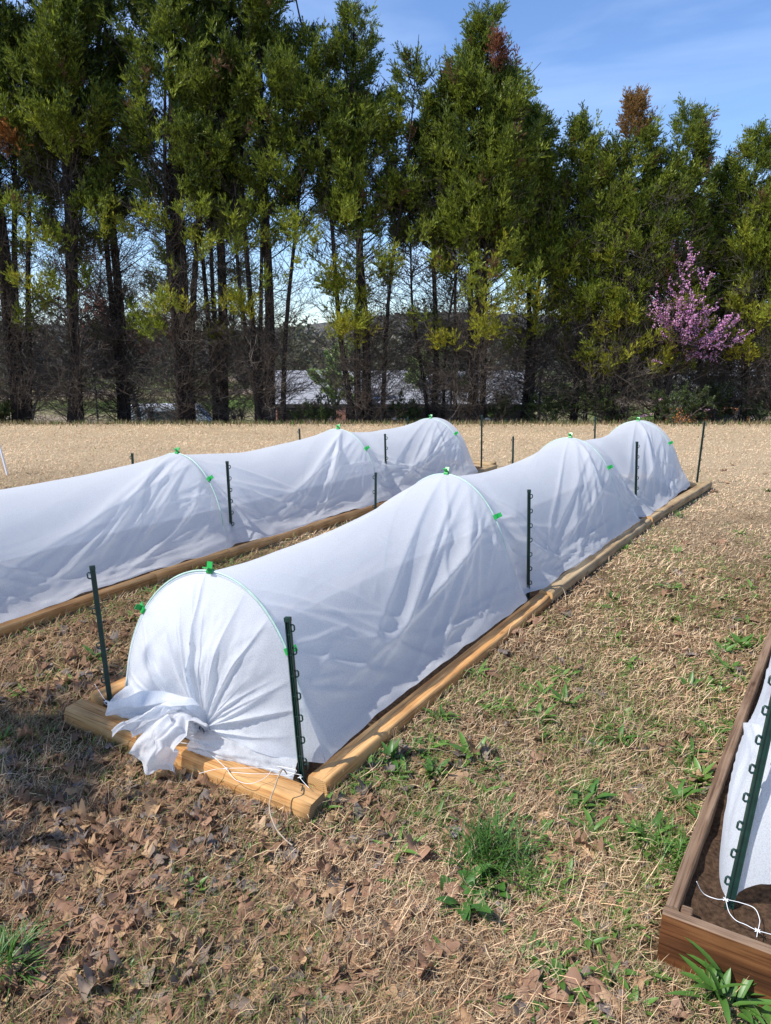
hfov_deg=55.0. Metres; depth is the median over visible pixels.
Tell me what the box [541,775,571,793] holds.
weed rosette
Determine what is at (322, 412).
shrub
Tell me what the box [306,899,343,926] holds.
oak leaf
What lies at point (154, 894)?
oak leaf
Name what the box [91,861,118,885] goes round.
oak leaf
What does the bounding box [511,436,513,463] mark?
step in post
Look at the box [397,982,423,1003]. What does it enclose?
oak leaf
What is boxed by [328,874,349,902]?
oak leaf
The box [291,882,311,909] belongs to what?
oak leaf
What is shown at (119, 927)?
oak leaf
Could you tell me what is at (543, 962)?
weed rosette
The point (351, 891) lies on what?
oak leaf
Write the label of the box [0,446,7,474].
garden stake
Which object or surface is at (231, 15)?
cypress tree
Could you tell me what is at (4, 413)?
shrub
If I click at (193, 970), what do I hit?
oak leaf
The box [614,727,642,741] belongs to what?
weed rosette
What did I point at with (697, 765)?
weed rosette
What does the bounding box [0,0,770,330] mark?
sky
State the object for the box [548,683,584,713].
weed rosette
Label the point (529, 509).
step in post
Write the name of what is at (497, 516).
green clip
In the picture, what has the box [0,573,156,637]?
landscape timber
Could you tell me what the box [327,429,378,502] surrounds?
support hoop
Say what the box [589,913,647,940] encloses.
weed rosette
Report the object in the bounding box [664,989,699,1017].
weed rosette
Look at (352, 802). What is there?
oak leaf
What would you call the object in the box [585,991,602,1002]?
oak leaf
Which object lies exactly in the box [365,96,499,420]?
cypress tree
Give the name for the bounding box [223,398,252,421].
shrub
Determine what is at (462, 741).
weed rosette
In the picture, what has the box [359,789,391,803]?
oak leaf
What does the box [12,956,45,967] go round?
oak leaf
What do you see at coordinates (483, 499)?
support hoop
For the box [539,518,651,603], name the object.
landscape timber
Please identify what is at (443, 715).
weed rosette
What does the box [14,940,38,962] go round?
oak leaf
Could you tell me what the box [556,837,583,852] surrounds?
oak leaf
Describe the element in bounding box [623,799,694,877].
grass tuft
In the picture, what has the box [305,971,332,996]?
oak leaf
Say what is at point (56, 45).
cypress tree
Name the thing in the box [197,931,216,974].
oak leaf
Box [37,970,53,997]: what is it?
oak leaf
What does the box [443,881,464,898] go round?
oak leaf
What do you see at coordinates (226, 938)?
oak leaf
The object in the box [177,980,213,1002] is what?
oak leaf
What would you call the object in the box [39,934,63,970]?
oak leaf
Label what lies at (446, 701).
weed rosette
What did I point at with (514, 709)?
weed rosette
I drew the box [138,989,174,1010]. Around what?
oak leaf
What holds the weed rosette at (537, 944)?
on the ground at (684, 449)
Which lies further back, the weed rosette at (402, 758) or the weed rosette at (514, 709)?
the weed rosette at (514, 709)
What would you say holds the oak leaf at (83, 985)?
on the ground at (684, 449)
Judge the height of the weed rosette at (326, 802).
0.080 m
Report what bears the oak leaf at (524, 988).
on the ground at (684, 449)
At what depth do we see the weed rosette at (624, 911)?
2.52 m
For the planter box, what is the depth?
2.36 m
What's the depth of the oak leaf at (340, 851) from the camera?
2.77 m
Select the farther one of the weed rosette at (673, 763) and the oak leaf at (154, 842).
the weed rosette at (673, 763)
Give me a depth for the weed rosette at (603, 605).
5.00 m
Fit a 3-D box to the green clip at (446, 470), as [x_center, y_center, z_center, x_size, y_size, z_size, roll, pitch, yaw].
[0.407,-0.272,4.950,0.031,0.050,0.046,8,21,33]
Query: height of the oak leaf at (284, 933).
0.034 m
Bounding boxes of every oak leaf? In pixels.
[0,846,18,862]
[0,958,21,974]
[0,963,15,991]
[0,974,20,997]
[4,903,27,922]
[10,882,58,903]
[11,903,29,921]
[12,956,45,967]
[13,914,37,936]
[13,927,63,940]
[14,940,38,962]
[16,821,34,841]
[16,966,34,982]
[18,839,60,856]
[22,873,46,902]
[23,951,61,975]
[26,972,54,993]
[30,920,57,961]
[36,942,64,974]
[36,973,55,994]
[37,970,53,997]
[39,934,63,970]
[45,827,81,842]
[45,923,69,942]
[49,964,78,985]
[51,846,82,864]
[52,815,78,825]
[52,898,81,921]
[53,943,80,982]
[55,966,83,995]
[56,841,84,849]
[59,1005,83,1023]
[75,933,121,956]
[76,964,105,1003]
[78,945,100,962]
[83,913,113,945]
[84,968,114,1010]
[84,997,104,1022]
[85,953,101,971]
[85,1011,128,1023]
[90,822,113,843]
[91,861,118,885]
[91,955,111,976]
[92,964,118,991]
[92,994,123,1005]
[93,921,112,942]
[95,787,141,802]
[97,844,116,871]
[99,940,123,951]
[99,948,125,974]
[100,981,140,1004]
[101,899,114,917]
[106,846,130,862]
[106,968,134,999]
[107,874,130,907]
[107,903,135,929]
[109,812,137,821]
[109,930,128,960]
[110,867,150,882]
[111,1008,130,1023]
[113,916,134,932]
[119,937,145,959]
[121,851,162,871]
[125,958,164,993]
[126,835,145,858]
[127,869,162,895]
[127,902,151,917]
[127,906,145,928]
[128,844,154,861]
[128,964,154,986]
[130,889,156,902]
[131,891,169,908]
[132,832,170,848]
[132,839,156,862]
[134,931,166,965]
[138,920,159,937]
[138,948,166,965]
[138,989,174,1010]
[141,1013,167,1023]
[143,884,172,904]
[144,927,195,956]
[150,991,172,1013]
[151,852,168,868]
[152,920,182,944]
[153,937,193,954]
[155,874,172,892]
[155,959,178,978]
[156,793,178,803]
[156,978,170,992]
[159,866,188,889]
[160,943,195,967]
[163,903,186,912]
[164,845,187,863]
[164,1004,188,1023]
[169,883,190,901]
[171,962,191,989]
[172,874,197,890]
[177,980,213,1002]
[178,961,197,988]
[179,959,197,984]
[179,982,205,1005]
[180,950,198,965]
[181,923,205,938]
[183,892,204,916]
[184,950,210,966]
[191,843,211,855]
[192,975,217,996]
[194,807,216,825]
[194,808,217,827]
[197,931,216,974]
[197,948,211,981]
[206,876,231,891]
[210,933,231,952]
[211,937,235,964]
[214,1004,241,1023]
[215,967,234,1004]
[217,993,230,1020]
[218,842,236,863]
[218,946,247,973]
[220,888,238,904]
[224,982,246,1016]
[225,888,261,933]
[228,883,250,916]
[229,978,257,1023]
[235,864,262,882]
[235,893,250,910]
[235,928,252,950]
[235,953,263,979]
[236,934,262,951]
[239,962,263,981]
[240,934,258,959]
[243,815,271,839]
[243,877,261,892]
[248,975,274,1004]
[249,816,278,836]
[249,918,275,930]
[250,1001,291,1022]
[252,898,270,918]
[259,865,277,881]
[260,886,270,903]
[262,921,281,942]
[263,982,282,1003]
[267,940,290,951]
[280,917,294,934]
[281,906,309,925]
[282,881,310,909]
[287,946,319,957]
[287,983,310,997]
[288,1004,312,1023]
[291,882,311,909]
[292,858,343,873]
[296,894,317,917]
[298,914,316,953]
[300,987,337,1010]
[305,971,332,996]
[305,992,343,1012]
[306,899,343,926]
[309,915,344,936]
[309,962,340,984]
[309,1009,324,1023]
[310,952,333,974]
[311,969,340,993]
[312,884,342,897]
[312,934,339,958]
[315,1003,352,1023]
[316,839,347,849]
[321,980,369,1001]
[325,840,348,857]
[325,878,356,889]
[327,939,348,958]
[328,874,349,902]
[333,839,366,862]
[335,954,364,981]
[336,873,357,900]
[338,892,373,916]
[340,940,359,953]
[341,950,358,980]
[343,788,371,813]
[343,950,368,972]
[343,994,368,1018]
[346,968,373,1008]
[353,929,380,945]
[355,958,389,979]
[355,976,385,1002]
[357,878,394,895]
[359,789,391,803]
[363,841,389,855]
[363,942,404,966]
[372,984,401,1011]
[373,802,393,817]
[373,946,418,967]
[377,859,394,880]
[381,904,401,939]
[381,916,404,933]
[381,927,398,944]
[385,971,423,1023]
[389,899,414,925]
[389,934,416,959]
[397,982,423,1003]
[403,929,423,949]
[405,830,431,866]
[410,950,444,981]
[414,920,434,956]
[421,929,445,957]
[424,869,445,889]
[425,945,442,959]
[436,939,459,958]
[438,1000,478,1022]
[439,941,464,984]
[440,763,468,786]
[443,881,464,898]
[454,998,475,1023]
[459,819,487,840]
[486,988,509,1017]
[492,911,517,933]
[507,834,539,845]
[511,628,524,634]
[512,969,541,995]
[513,1000,539,1023]
[515,982,538,1019]
[526,616,542,626]
[527,1006,554,1023]
[529,748,550,763]
[536,847,565,867]
[545,985,570,1004]
[546,967,626,1022]
[553,1000,575,1023]
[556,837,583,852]
[570,990,606,1002]
[574,1003,595,1023]
[581,965,590,987]
[581,974,605,987]
[585,892,622,909]
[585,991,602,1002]
[590,976,620,1011]
[625,967,658,989]
[662,996,691,1023]
[682,579,690,588]
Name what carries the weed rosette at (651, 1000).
on the ground at (684, 449)
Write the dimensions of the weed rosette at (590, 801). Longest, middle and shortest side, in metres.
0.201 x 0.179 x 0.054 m
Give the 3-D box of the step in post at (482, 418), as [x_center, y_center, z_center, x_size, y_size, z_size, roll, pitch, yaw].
[1.278,-0.894,9.804,0.039,0.773,0.018,-1,13,0]
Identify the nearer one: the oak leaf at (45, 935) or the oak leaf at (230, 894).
the oak leaf at (45, 935)
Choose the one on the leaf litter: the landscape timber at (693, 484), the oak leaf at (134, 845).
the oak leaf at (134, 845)
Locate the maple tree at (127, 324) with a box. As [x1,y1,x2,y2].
[54,249,204,421]
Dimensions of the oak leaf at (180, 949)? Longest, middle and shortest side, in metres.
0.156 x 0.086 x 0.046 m
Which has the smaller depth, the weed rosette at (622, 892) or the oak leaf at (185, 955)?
the oak leaf at (185, 955)
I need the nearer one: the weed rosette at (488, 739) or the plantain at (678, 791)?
the plantain at (678, 791)
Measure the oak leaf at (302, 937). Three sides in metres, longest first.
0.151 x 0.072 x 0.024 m
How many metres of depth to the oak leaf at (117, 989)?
2.25 m
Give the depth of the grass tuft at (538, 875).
2.66 m
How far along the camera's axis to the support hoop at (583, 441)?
6.74 m
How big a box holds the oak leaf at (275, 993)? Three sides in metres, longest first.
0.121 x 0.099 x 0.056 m
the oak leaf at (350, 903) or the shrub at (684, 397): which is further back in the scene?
the shrub at (684, 397)
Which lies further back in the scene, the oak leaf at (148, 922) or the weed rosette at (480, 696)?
the weed rosette at (480, 696)
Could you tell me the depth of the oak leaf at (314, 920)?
2.45 m
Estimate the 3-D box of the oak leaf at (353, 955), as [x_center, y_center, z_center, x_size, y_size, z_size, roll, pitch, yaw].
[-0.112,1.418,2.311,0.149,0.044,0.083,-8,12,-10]
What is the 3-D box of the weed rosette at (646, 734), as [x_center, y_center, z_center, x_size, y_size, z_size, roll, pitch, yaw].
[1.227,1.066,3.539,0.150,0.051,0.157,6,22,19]
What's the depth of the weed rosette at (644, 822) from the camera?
2.91 m
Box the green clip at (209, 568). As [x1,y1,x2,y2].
[202,561,214,573]
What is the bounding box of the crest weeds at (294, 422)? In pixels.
[0,418,770,428]
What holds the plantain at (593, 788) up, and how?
on the ground at (684, 449)
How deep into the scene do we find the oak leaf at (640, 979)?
2.31 m
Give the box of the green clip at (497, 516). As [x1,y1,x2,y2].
[493,512,501,518]
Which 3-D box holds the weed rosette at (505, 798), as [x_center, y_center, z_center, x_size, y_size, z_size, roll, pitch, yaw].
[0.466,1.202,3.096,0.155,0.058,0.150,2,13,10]
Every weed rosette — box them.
[0,725,11,739]
[6,683,28,696]
[73,645,101,661]
[143,585,155,594]
[182,875,207,893]
[237,839,268,870]
[302,986,333,1005]
[310,785,341,824]
[347,773,380,790]
[359,754,381,780]
[371,825,428,864]
[378,873,416,900]
[380,772,410,780]
[382,753,415,779]
[390,758,409,773]
[391,777,407,795]
[397,829,420,840]
[400,819,418,831]
[401,736,427,755]
[406,878,428,895]
[409,799,456,829]
[415,756,452,778]
[416,780,435,797]
[417,732,448,753]
[421,707,460,722]
[421,755,451,782]
[426,714,454,726]
[432,935,456,968]
[433,706,459,719]
[437,785,457,797]
[440,697,458,707]
[441,791,466,809]
[449,731,486,766]
[457,897,484,930]
[464,659,491,677]
[465,689,492,701]
[465,777,502,799]
[465,999,504,1015]
[474,701,504,716]
[477,757,507,775]
[484,791,515,813]
[486,738,505,750]
[487,693,514,707]
[487,776,513,789]
[492,903,529,940]
[496,993,548,1022]
[499,699,538,715]
[499,939,535,969]
[504,930,545,971]
[519,680,560,702]
[519,941,570,968]
[521,816,557,822]
[522,968,546,983]
[525,874,560,895]
[526,816,558,847]
[529,712,560,730]
[529,819,563,845]
[531,702,556,722]
[535,723,567,740]
[538,936,571,979]
[540,676,559,684]
[540,854,573,893]
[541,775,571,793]
[542,958,591,997]
[542,964,597,1009]
[546,665,578,683]
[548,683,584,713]
[550,957,581,974]
[552,666,580,680]
[557,807,615,851]
[564,897,592,916]
[564,913,608,955]
[565,789,596,815]
[567,926,594,949]
[569,773,598,788]
[570,932,608,953]
[573,776,590,792]
[574,788,604,807]
[576,989,614,1023]
[587,736,609,751]
[588,819,618,839]
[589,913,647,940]
[589,958,621,989]
[591,724,614,731]
[593,602,612,607]
[597,954,640,990]
[598,723,640,746]
[598,895,624,909]
[602,815,646,842]
[603,905,634,929]
[605,888,633,904]
[606,590,620,599]
[607,906,650,938]
[611,656,644,669]
[612,706,633,719]
[614,710,644,725]
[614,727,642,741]
[616,818,649,847]
[620,820,675,849]
[622,819,675,852]
[624,985,658,1016]
[626,753,648,764]
[628,724,658,741]
[631,826,681,858]
[635,960,674,986]
[639,871,664,896]
[641,851,658,870]
[642,715,673,727]
[644,960,677,982]
[647,856,677,882]
[653,583,687,591]
[658,818,685,837]
[661,752,707,780]
[664,607,681,622]
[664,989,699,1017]
[672,652,698,664]
[674,671,704,688]
[683,756,714,785]
[695,977,756,1023]
[703,675,732,693]
[706,680,730,693]
[707,641,734,656]
[713,641,738,652]
[715,716,732,728]
[738,578,757,590]
[751,634,764,643]
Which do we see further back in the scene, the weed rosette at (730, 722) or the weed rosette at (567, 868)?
the weed rosette at (730, 722)
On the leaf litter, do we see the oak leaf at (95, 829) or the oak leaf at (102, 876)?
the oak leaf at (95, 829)
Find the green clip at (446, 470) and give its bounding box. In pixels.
[443,467,449,474]
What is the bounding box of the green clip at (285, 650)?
[283,644,297,655]
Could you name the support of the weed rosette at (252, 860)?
on the ground at (684, 449)
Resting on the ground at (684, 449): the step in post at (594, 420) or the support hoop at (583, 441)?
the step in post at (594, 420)
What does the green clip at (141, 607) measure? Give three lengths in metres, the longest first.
0.050 x 0.046 x 0.031 m
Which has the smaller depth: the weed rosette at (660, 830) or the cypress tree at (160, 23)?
the weed rosette at (660, 830)
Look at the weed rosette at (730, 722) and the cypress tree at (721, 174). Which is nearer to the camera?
the weed rosette at (730, 722)
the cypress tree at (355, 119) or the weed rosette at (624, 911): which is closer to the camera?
the weed rosette at (624, 911)
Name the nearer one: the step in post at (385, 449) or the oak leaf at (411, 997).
the oak leaf at (411, 997)
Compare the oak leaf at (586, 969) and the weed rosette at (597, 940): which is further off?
the weed rosette at (597, 940)
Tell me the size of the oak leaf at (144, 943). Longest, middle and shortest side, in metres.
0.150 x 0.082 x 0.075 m
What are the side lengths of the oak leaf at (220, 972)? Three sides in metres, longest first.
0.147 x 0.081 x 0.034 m
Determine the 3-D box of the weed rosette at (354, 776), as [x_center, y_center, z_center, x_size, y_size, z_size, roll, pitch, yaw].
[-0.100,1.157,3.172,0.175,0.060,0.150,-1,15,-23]
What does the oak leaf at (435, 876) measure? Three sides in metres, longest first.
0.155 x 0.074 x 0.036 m
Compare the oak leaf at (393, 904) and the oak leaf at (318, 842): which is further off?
the oak leaf at (318, 842)
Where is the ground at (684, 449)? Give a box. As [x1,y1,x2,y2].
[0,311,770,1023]
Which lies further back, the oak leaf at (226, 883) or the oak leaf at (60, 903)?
the oak leaf at (226, 883)
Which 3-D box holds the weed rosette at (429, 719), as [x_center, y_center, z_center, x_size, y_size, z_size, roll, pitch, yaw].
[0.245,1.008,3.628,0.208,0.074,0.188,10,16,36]
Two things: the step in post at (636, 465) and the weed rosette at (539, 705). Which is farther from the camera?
the step in post at (636, 465)
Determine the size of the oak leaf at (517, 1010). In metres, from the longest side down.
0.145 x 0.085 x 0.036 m
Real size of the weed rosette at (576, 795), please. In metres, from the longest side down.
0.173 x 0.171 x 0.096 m
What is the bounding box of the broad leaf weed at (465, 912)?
[420,846,509,922]
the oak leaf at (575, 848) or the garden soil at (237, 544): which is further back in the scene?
the garden soil at (237, 544)
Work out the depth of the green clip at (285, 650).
3.15 m
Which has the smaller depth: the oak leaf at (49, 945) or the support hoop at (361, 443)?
the oak leaf at (49, 945)
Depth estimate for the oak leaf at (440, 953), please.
2.36 m
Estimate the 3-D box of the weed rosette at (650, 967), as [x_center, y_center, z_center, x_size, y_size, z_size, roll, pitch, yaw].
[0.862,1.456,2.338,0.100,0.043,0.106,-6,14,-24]
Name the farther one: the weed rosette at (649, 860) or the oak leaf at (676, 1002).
the weed rosette at (649, 860)
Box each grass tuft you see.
[0,910,73,1004]
[425,795,571,894]
[471,813,601,926]
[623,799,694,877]
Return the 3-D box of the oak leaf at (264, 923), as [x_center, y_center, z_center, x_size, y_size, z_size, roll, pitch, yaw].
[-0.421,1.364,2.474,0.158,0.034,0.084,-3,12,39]
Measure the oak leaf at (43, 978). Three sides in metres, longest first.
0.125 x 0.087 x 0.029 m
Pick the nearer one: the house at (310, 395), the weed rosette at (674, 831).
the weed rosette at (674, 831)
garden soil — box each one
[38,466,482,610]
[209,487,692,783]
[683,654,770,944]
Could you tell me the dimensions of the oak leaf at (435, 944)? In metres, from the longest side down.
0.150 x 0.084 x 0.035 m
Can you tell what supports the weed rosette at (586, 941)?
on the ground at (684, 449)
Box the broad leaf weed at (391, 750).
[374,737,405,768]
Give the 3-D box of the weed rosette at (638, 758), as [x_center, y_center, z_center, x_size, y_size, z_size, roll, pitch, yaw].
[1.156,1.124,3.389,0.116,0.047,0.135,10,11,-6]
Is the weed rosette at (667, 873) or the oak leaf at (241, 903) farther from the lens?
the weed rosette at (667, 873)
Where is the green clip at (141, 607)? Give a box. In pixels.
[134,601,145,613]
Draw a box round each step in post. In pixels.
[86,565,111,700]
[130,453,133,463]
[225,461,233,546]
[284,616,306,784]
[372,472,376,509]
[384,434,387,463]
[480,415,483,466]
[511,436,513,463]
[526,489,532,597]
[593,417,595,438]
[634,442,639,495]
[696,421,705,482]
[724,675,770,909]
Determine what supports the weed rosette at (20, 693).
on the ground at (684, 449)
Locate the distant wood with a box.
[0,296,770,389]
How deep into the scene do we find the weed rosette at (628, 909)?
2.55 m
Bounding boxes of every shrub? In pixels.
[0,399,14,422]
[136,398,159,421]
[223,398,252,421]
[289,391,341,423]
[385,389,425,422]
[485,391,523,422]
[521,379,582,423]
[572,377,628,422]
[648,381,716,423]
[687,372,740,421]
[739,376,770,422]
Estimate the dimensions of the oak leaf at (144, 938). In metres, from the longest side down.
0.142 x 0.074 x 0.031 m
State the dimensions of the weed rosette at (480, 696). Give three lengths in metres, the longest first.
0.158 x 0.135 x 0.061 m
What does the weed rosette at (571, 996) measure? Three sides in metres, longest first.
0.229 x 0.197 x 0.079 m
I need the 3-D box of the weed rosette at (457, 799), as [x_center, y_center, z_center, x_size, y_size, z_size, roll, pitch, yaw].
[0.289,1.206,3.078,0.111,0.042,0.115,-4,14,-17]
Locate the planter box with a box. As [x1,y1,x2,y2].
[657,626,770,1006]
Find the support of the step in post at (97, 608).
on the ground at (684, 449)
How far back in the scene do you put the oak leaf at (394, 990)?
2.23 m
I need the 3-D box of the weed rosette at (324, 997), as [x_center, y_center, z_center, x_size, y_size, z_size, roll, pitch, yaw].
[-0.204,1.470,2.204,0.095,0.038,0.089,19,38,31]
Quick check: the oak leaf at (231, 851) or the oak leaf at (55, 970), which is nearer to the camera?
the oak leaf at (55, 970)
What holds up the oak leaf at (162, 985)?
on the ground at (684, 449)
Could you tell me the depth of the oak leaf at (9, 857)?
2.70 m
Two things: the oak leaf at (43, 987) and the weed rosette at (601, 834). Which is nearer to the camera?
the oak leaf at (43, 987)
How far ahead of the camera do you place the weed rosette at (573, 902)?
2.59 m
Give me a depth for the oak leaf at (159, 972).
2.28 m
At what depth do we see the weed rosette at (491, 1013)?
2.21 m
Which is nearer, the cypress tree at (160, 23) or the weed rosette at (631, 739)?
the weed rosette at (631, 739)
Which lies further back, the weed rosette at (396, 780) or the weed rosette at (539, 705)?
the weed rosette at (539, 705)
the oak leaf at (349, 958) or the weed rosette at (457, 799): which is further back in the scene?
the weed rosette at (457, 799)
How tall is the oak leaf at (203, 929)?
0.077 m
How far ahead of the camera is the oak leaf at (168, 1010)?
2.14 m
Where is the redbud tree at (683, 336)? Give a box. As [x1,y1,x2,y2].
[634,241,753,418]
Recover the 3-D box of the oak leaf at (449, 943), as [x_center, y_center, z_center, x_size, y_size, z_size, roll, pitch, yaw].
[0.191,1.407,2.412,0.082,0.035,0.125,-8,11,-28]
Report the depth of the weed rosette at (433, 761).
3.30 m
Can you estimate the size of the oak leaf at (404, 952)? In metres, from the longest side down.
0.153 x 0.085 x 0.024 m
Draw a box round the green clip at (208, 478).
[206,475,213,481]
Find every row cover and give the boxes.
[0,417,477,622]
[105,420,689,779]
[719,658,770,894]
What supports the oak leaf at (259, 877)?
on the ground at (684, 449)
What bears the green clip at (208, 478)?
attached to the support hoop at (209, 482)
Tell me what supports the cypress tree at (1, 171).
on the ground at (684, 449)
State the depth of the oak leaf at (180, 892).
2.56 m
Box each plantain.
[565,778,618,817]
[638,810,671,848]
[649,779,705,817]
[665,937,770,1023]
[667,737,715,763]
[675,764,713,789]
[684,716,731,748]
[703,649,747,680]
[722,632,755,650]
[729,987,770,1023]
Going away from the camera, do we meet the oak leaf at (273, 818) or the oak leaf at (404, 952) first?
the oak leaf at (404, 952)
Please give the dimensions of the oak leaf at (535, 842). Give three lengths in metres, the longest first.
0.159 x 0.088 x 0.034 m
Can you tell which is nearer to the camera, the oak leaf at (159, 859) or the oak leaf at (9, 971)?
the oak leaf at (9, 971)
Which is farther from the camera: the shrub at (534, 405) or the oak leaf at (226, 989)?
the shrub at (534, 405)
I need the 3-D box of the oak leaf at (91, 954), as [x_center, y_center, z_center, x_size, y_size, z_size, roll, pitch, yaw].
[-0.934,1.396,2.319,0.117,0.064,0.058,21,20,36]
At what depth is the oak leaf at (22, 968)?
2.25 m
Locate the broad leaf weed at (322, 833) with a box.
[317,822,342,838]
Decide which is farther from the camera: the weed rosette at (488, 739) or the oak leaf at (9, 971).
the weed rosette at (488, 739)
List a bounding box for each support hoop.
[126,569,308,769]
[166,453,223,525]
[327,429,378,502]
[418,473,506,551]
[539,437,613,482]
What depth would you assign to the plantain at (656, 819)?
2.95 m
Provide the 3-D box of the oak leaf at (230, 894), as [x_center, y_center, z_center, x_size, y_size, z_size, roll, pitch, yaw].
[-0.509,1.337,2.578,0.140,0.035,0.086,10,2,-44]
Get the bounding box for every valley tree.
[0,329,64,419]
[232,341,281,391]
[307,340,353,423]
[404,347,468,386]
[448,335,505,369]
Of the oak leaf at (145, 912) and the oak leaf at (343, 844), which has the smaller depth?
the oak leaf at (145, 912)
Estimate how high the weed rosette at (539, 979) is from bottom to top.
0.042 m
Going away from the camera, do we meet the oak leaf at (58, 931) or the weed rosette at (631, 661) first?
the oak leaf at (58, 931)
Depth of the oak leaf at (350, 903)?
2.51 m
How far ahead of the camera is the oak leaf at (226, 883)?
2.61 m
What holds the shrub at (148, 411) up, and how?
on the ground at (684, 449)
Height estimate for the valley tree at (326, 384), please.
5.826 m
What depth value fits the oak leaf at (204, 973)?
2.28 m
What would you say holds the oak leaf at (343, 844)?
on the ground at (684, 449)
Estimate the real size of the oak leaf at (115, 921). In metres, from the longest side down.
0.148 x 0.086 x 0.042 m
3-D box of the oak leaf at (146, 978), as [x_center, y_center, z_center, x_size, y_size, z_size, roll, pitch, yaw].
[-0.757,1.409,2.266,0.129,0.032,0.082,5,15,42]
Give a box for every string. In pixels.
[186,743,308,787]
[269,769,292,845]
[696,881,770,936]
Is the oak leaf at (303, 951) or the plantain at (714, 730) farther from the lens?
the plantain at (714, 730)
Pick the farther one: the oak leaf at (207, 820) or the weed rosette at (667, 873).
the oak leaf at (207, 820)
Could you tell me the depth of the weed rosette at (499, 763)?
3.31 m
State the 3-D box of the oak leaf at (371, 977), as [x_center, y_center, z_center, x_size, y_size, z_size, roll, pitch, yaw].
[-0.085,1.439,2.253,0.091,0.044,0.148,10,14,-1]
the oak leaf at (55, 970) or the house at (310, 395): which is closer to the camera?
the oak leaf at (55, 970)
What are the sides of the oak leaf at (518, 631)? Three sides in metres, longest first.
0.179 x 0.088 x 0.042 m
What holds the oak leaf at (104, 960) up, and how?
on the ground at (684, 449)
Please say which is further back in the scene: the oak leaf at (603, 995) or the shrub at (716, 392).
the shrub at (716, 392)
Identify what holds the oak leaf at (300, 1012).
on the ground at (684, 449)
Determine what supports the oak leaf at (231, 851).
on the leaf litter
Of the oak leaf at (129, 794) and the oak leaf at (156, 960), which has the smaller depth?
the oak leaf at (156, 960)
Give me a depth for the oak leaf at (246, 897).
2.57 m
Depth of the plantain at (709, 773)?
3.22 m
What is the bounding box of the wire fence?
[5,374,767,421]
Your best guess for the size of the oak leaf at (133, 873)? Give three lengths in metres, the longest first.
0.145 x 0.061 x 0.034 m
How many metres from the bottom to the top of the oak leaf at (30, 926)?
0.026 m
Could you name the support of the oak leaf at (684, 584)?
on the ground at (684, 449)
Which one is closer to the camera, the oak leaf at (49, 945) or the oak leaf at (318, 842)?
the oak leaf at (49, 945)
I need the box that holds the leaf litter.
[0,463,770,1023]
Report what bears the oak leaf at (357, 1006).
on the ground at (684, 449)
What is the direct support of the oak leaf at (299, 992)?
on the ground at (684, 449)
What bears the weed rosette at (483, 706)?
on the ground at (684, 449)
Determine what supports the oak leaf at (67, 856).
on the leaf litter
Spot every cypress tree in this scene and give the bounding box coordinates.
[0,0,118,422]
[0,0,150,423]
[0,63,45,416]
[36,0,174,423]
[83,0,268,422]
[138,0,295,423]
[153,0,352,422]
[267,0,450,423]
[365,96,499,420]
[392,0,559,423]
[485,96,593,423]
[506,99,658,423]
[542,84,695,423]
[597,92,740,422]
[641,144,770,423]
[677,114,770,423]
[723,229,770,421]
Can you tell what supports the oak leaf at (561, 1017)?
on the ground at (684, 449)
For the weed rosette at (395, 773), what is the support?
on the ground at (684, 449)
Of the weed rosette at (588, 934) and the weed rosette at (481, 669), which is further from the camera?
the weed rosette at (481, 669)
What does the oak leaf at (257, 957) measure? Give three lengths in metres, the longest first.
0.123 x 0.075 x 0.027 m
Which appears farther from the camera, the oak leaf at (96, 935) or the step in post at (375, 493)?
the step in post at (375, 493)
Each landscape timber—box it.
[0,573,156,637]
[64,699,324,822]
[90,677,125,707]
[150,525,312,581]
[308,500,387,530]
[308,593,550,796]
[472,460,495,465]
[475,465,496,473]
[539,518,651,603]
[642,481,711,524]
[689,482,699,486]
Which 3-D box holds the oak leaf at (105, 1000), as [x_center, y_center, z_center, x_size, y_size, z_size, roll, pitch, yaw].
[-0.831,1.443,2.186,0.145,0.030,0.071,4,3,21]
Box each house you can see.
[275,370,537,423]
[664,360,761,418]
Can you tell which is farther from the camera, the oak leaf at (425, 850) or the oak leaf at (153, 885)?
the oak leaf at (425, 850)
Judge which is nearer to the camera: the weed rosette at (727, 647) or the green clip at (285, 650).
the green clip at (285, 650)
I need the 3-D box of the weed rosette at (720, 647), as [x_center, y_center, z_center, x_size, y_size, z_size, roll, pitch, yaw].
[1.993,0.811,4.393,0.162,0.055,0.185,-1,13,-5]

